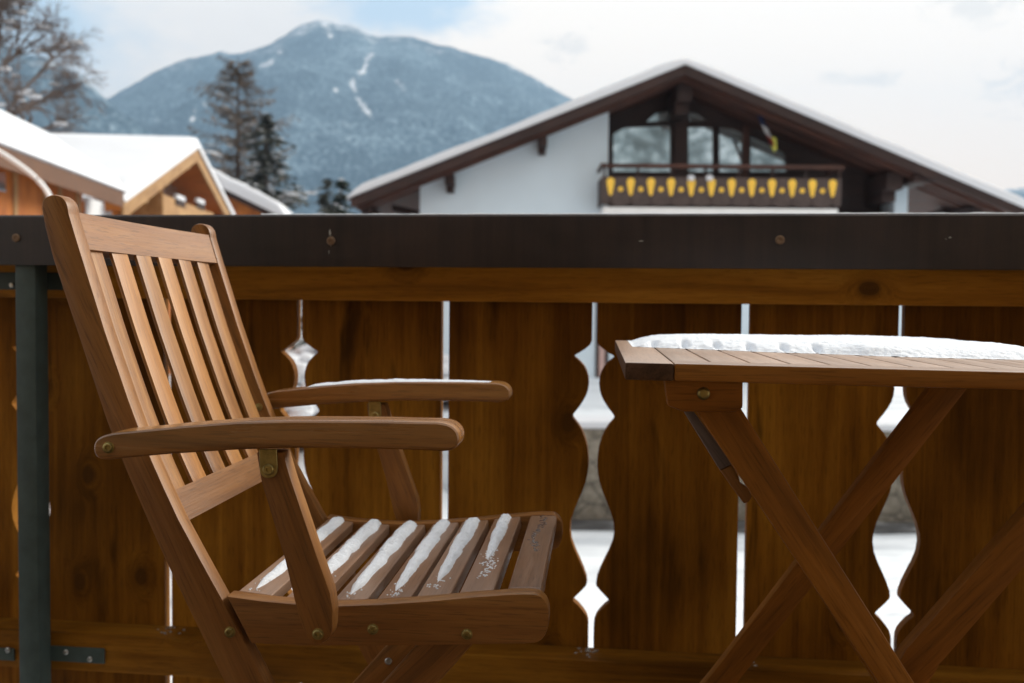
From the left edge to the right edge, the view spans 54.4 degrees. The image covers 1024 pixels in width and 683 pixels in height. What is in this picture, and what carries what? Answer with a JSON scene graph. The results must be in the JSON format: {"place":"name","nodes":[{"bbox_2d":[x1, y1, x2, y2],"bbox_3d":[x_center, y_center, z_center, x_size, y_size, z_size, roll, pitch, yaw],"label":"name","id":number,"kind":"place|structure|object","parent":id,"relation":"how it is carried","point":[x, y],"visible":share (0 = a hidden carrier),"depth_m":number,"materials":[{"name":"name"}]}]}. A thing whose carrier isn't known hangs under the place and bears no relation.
{"place":"outdoors","nodes":[
{"label":"outdoors","id":0,"kind":"place"},
{"bbox_2d":[0,44,319,213],"bbox_3d":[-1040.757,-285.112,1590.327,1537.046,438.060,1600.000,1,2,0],"label":"hill","id":1,"kind":"structure","parent":0,"point":[114,120],"depth_m":1432.79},
{"bbox_2d":[212,168,292,213],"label":"roof snow","id":2,"kind":"structure","parent":0,"point":[250,194],"depth_m":35.74,"materials":[{"name":"white snow"}]},
{"bbox_2d":[49,309,916,682],"bbox_3d":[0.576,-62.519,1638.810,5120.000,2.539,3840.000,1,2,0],"label":"ground","id":3,"kind":"structure","parent":0,"point":[893,553],"depth_m":14.69,"materials":[{"name":"white snow"}]},
{"bbox_2d":[0,0,108,133],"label":"bare tree","id":4,"kind":"object","parent":3,"relation":"on","point":[6,6],"visible":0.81,"depth_m":39.04,"materials":[{"name":"brown plant"}]},
{"bbox_2d":[0,146,123,214],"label":"timber house","id":5,"kind":"structure","parent":3,"relation":"on","point":[22,192],"depth_m":15.35,"materials":[{"name":"brown wood"}]},
{"bbox_2d":[0,172,5,191],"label":"window","id":6,"kind":"structure","parent":5,"relation":"in","point":[2,175],"depth_m":14.39,"materials":[{"name":"grey glass"}]},
{"bbox_2d":[0,150,51,196],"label":"curved pipe","id":7,"kind":"object","parent":5,"relation":"attached to","point":[29,172],"visible":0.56,"depth_m":12.11,"materials":[{"name":"white metal"}]},
{"bbox_2d":[0,109,126,192],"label":"roof snow","id":8,"kind":"structure","parent":5,"relation":"on","point":[24,137],"depth_m":15.49,"materials":[{"name":"white snow"}]},
{"bbox_2d":[85,197,111,214],"bbox_3d":[-7.833,-2.443,18.888,0.018,0.430,1.593,0,2,-6],"label":"window","id":9,"kind":"structure","parent":5,"relation":"in","point":[92,207],"depth_m":18.58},
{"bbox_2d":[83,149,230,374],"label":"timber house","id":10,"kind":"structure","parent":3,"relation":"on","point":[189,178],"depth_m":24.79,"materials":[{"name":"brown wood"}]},
{"bbox_2d":[50,133,234,214],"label":"roof snow","id":11,"kind":"structure","parent":10,"relation":"on","point":[135,164],"depth_m":22.84,"materials":[{"name":"white snow"}]},
{"bbox_2d":[174,194,185,201],"bbox_3d":[-7.885,-3.408,23.623,0.080,0.099,0.760,0,2,-4],"label":"snow patch","id":12,"kind":"object","parent":10,"relation":"on","point":[180,197],"visible":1,"depth_m":23.46,"materials":[{"name":"white snow"}]},
{"bbox_2d":[195,198,204,204],"bbox_3d":[-8.013,-3.599,25.551,0.080,0.099,0.760,0,2,-4],"label":"snow patch","id":13,"kind":"object","parent":10,"relation":"on","point":[199,200],"visible":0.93,"depth_m":25.41,"materials":[{"name":"white snow"}]},
{"bbox_2d":[222,188,272,214],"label":"timber house","id":14,"kind":"structure","parent":3,"relation":"on","point":[240,205],"depth_m":36.33,"materials":[{"name":"brown wood"}]},
{"bbox_2d":[187,55,319,213],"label":"larch","id":15,"kind":"object","parent":3,"relation":"on","point":[240,121],"visible":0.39,"depth_m":57.36,"materials":[{"name":"brown plant"}]},
{"bbox_2d":[234,112,316,340],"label":"spruce","id":16,"kind":"object","parent":3,"relation":"on","point":[267,158],"visible":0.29,"depth_m":49.61,"materials":[{"name":"green plant"}]},
{"bbox_2d":[284,352,318,451],"bbox_3d":[-3.364,1.007,15.592,2.064,1.682,2.035,1,2,0],"label":"snowy bush","id":17,"kind":"object","parent":3,"relation":"on","point":[301,360],"visible":0.09,"depth_m":15.17,"materials":[{"name":"white snow"}]},
{"bbox_2d":[290,343,317,354],"bbox_3d":[-3.325,0.680,18.049,2.158,1.551,2.121,2,3,33],"label":"snowy bush","id":18,"kind":"object","parent":3,"relation":"on","point":[307,348],"visible":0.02,"depth_m":17.77,"materials":[{"name":"white snow"}]},
{"bbox_2d":[301,178,333,322],"bbox_3d":[-7.407,-2.933,39.876,2.544,7.204,2.711,1,2,0],"label":"spruce","id":19,"kind":"object","parent":3,"relation":"on","point":[323,200],"visible":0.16,"depth_m":39.67,"materials":[{"name":"green plant"}]},
{"bbox_2d":[290,178,354,349],"bbox_3d":[-5.915,-2.252,33.918,3.510,6.621,3.715,1,2,0],"label":"spruce","id":20,"kind":"object","parent":3,"relation":"on","point":[341,184],"visible":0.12,"depth_m":33.72,"materials":[{"name":"green plant"}]},
{"bbox_2d":[443,354,448,405],"bbox_3d":[-1.079,0.808,19.054,1.682,1.135,1.697,1,2,0],"label":"snowy bush","id":21,"kind":"object","parent":3,"relation":"on","point":[445,368],"visible":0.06,"depth_m":18.57,"materials":[{"name":"white snow"}]},
{"bbox_2d":[351,65,1023,377],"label":"chalet","id":22,"kind":"object","parent":3,"relation":"on","point":[650,145],"visible":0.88,"depth_m":22.85,"materials":[{"name":"white paint"}]},
{"bbox_2d":[595,303,608,377],"bbox_3d":[2.082,-0.073,22.994,0.300,1.960,0.039,1,2,0],"label":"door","id":23,"kind":"structure","parent":22,"relation":"in","point":[601,356],"depth_m":23.00,"materials":[{"name":"brown wood"}]},
{"bbox_2d":[610,124,673,174],"bbox_3d":[3.076,-4.557,23.601,1.515,1.212,0.068,1,2,0],"label":"window","id":24,"kind":"structure","parent":22,"relation":"in","point":[629,143],"depth_m":23.60,"materials":[{"name":"grey glass"}]},
{"bbox_2d":[644,111,667,122],"bbox_3d":[3.472,-5.322,23.570,0.686,0.279,0.068,1,2,0],"label":"window","id":25,"kind":"structure","parent":22,"relation":"in","point":[662,116],"depth_m":23.57,"materials":[{"name":"grey glass"}]},
{"bbox_2d":[346,59,1023,207],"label":"roof snow","id":26,"kind":"structure","parent":22,"relation":"on","point":[1013,198],"depth_m":21.64,"materials":[{"name":"white snow"}]},
{"bbox_2d":[687,175,694,180],"bbox_3d":[3.933,-3.592,21.873,0.162,0.136,0.136,1,2,0],"label":"snow clump","id":27,"kind":"object","parent":22,"relation":"attached to","point":[690,177],"visible":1,"depth_m":21.83,"materials":[{"name":"white snow"}]},
{"bbox_2d":[688,111,708,122],"bbox_3d":[4.398,-5.317,23.570,0.542,0.267,0.068,1,2,0],"label":"window","id":28,"kind":"structure","parent":22,"relation":"in","point":[693,116],"depth_m":23.57,"materials":[{"name":"grey glass"}]},
{"bbox_2d":[687,125,713,174],"bbox_3d":[4.466,-4.548,23.601,0.668,1.177,0.068,1,2,0],"label":"window","id":29,"kind":"structure","parent":22,"relation":"in","point":[700,138],"depth_m":23.60,"materials":[{"name":"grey glass"}]},
{"bbox_2d":[706,175,712,180],"bbox_3d":[4.339,-3.592,21.873,0.162,0.136,0.136,1,2,0],"label":"snow clump","id":30,"kind":"object","parent":22,"relation":"attached to","point":[709,177],"visible":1,"depth_m":21.83,"materials":[{"name":"white snow"}]},
{"bbox_2d":[717,125,742,174],"bbox_3d":[5.185,-4.537,23.601,0.645,1.158,0.068,1,2,0],"label":"window","id":31,"kind":"structure","parent":22,"relation":"in","point":[729,138],"depth_m":23.60,"materials":[{"name":"grey glass"}]},
{"bbox_2d":[757,115,774,146],"bbox_3d":[5.660,-4.739,22.203,0.420,0.808,0.072,1,2,0],"label":"flag","id":32,"kind":"object","parent":22,"relation":"hanging from","point":[763,125],"visible":1,"depth_m":22.20,"materials":[{"name":"white fabric"}]},
{"bbox_2d":[771,137,776,151],"bbox_3d":[5.832,-4.403,22.251,0.180,0.340,0.020,1,2,0],"label":"pennant","id":33,"kind":"object","parent":32,"relation":"hanging from","point":[775,144],"visible":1,"depth_m":22.24,"materials":[{"name":"yellow fabric"}]},
{"bbox_2d":[748,134,788,173],"bbox_3d":[6.077,-4.445,23.604,0.971,0.948,0.068,1,2,0],"label":"window","id":34,"kind":"structure","parent":22,"relation":"in","point":[761,152],"depth_m":23.61,"materials":[{"name":"grey glass"}]},
{"bbox_2d":[572,428,913,521],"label":"garden wall","id":35,"kind":"structure","parent":3,"relation":"on","point":[592,503],"depth_m":16.62,"materials":[{"name":"stone"}]},
{"bbox_2d":[574,415,900,430],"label":"snow","id":36,"kind":"structure","parent":35,"relation":"on","point":[599,421],"depth_m":16.56,"materials":[{"name":"white snow"}]},
{"bbox_2d":[1,0,1023,189],"label":"sky","id":37,"kind":"structure","parent":0,"point":[941,81],"materials":[{"name":"white"}]},
{"bbox_2d":[106,20,1023,213],"bbox_3d":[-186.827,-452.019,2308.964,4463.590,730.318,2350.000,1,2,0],"label":"mountain","id":38,"kind":"structure","parent":0,"point":[363,106],"depth_m":2083.00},
{"bbox_2d":[571,519,915,534],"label":"road","id":39,"kind":"structure","parent":0,"point":[884,528],"depth_m":16.17,"materials":[{"name":"grey asphalt"}]},
{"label":"balcony floor","id":40,"kind":"structure","parent":0,"visible":0},
{"bbox_2d":[42,195,562,682],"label":"folding armchair","id":41,"kind":"object","parent":40,"relation":"on","point":[420,629],"visible":0.96,"depth_m":1.14,"materials":[{"name":"brown wood"}]},
{"bbox_2d":[249,517,343,590],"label":"snow ridge","id":42,"kind":"structure","parent":41,"relation":"on","point":[326,530],"depth_m":1.41,"materials":[{"name":"white snow"}]},
{"bbox_2d":[327,519,380,576],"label":"snow ridge","id":43,"kind":"structure","parent":41,"relation":"on","point":[341,556],"depth_m":1.38,"materials":[{"name":"white snow"}]},
{"bbox_2d":[346,520,416,597],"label":"snow ridge","id":44,"kind":"structure","parent":41,"relation":"on","point":[394,542],"depth_m":1.34,"materials":[{"name":"white snow"}]},
{"bbox_2d":[309,379,491,386],"bbox_3d":[-0.176,0.066,1.583,0.296,0.015,0.039,1,2,5],"label":"snow film","id":45,"kind":"object","parent":41,"relation":"on","point":[383,380],"visible":1,"depth_m":1.57,"materials":[{"name":"white snow"}]},
{"bbox_2d":[387,519,449,596],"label":"snow ridge","id":46,"kind":"structure","parent":41,"relation":"on","point":[428,543],"depth_m":1.33,"materials":[{"name":"white snow"}]},
{"bbox_2d":[426,517,479,588],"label":"snow ridge","id":47,"kind":"structure","parent":41,"relation":"on","point":[463,537],"depth_m":1.35,"materials":[{"name":"white snow"}]},
{"bbox_2d":[477,550,498,577],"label":"ice crumbs","id":48,"kind":"object","parent":41,"relation":"on","point":[488,571],"visible":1,"depth_m":1.23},
{"bbox_2d":[479,514,510,565],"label":"snow ridge","id":49,"kind":"structure","parent":41,"relation":"on","point":[498,533],"depth_m":1.39,"materials":[{"name":"white snow"}]},
{"bbox_2d":[527,515,547,550],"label":"meltwater drops","id":50,"kind":"object","parent":41,"relation":"on","point":[532,537],"visible":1,"depth_m":1.39,"materials":[{"name":"brown"}]},
{"bbox_2d":[0,213,1023,682],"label":"balcony railing","id":51,"kind":"object","parent":40,"relation":"on","point":[84,581],"visible":0.82,"depth_m":1.98,"materials":[{"name":"wood"}]},
{"bbox_2d":[157,626,185,633],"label":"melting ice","id":52,"kind":"structure","parent":51,"relation":"on","point":[171,631],"depth_m":2.08,"materials":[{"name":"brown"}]},
{"bbox_2d":[575,647,597,657],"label":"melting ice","id":53,"kind":"structure","parent":51,"relation":"on","point":[588,650],"depth_m":1.98,"materials":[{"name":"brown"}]},
{"bbox_2d":[261,212,992,214],"bbox_3d":[0.936,-0.232,1.846,2.842,0.004,0.186,1,2,7],"label":"frost line","id":54,"kind":"object","parent":51,"relation":"on","point":[657,213],"visible":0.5,"depth_m":1.83,"materials":[{"name":"white snow"}]},
{"bbox_2d":[615,340,1023,682],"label":"folding table","id":55,"kind":"object","parent":40,"relation":"on","point":[706,385],"visible":0.81,"depth_m":1.05,"materials":[{"name":"brown wood"}]},
{"bbox_2d":[627,334,1023,359],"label":"snow layer","id":56,"kind":"object","parent":55,"relation":"on","point":[895,346],"visible":1,"depth_m":1.32,"materials":[{"name":"white snow"}]}
]}

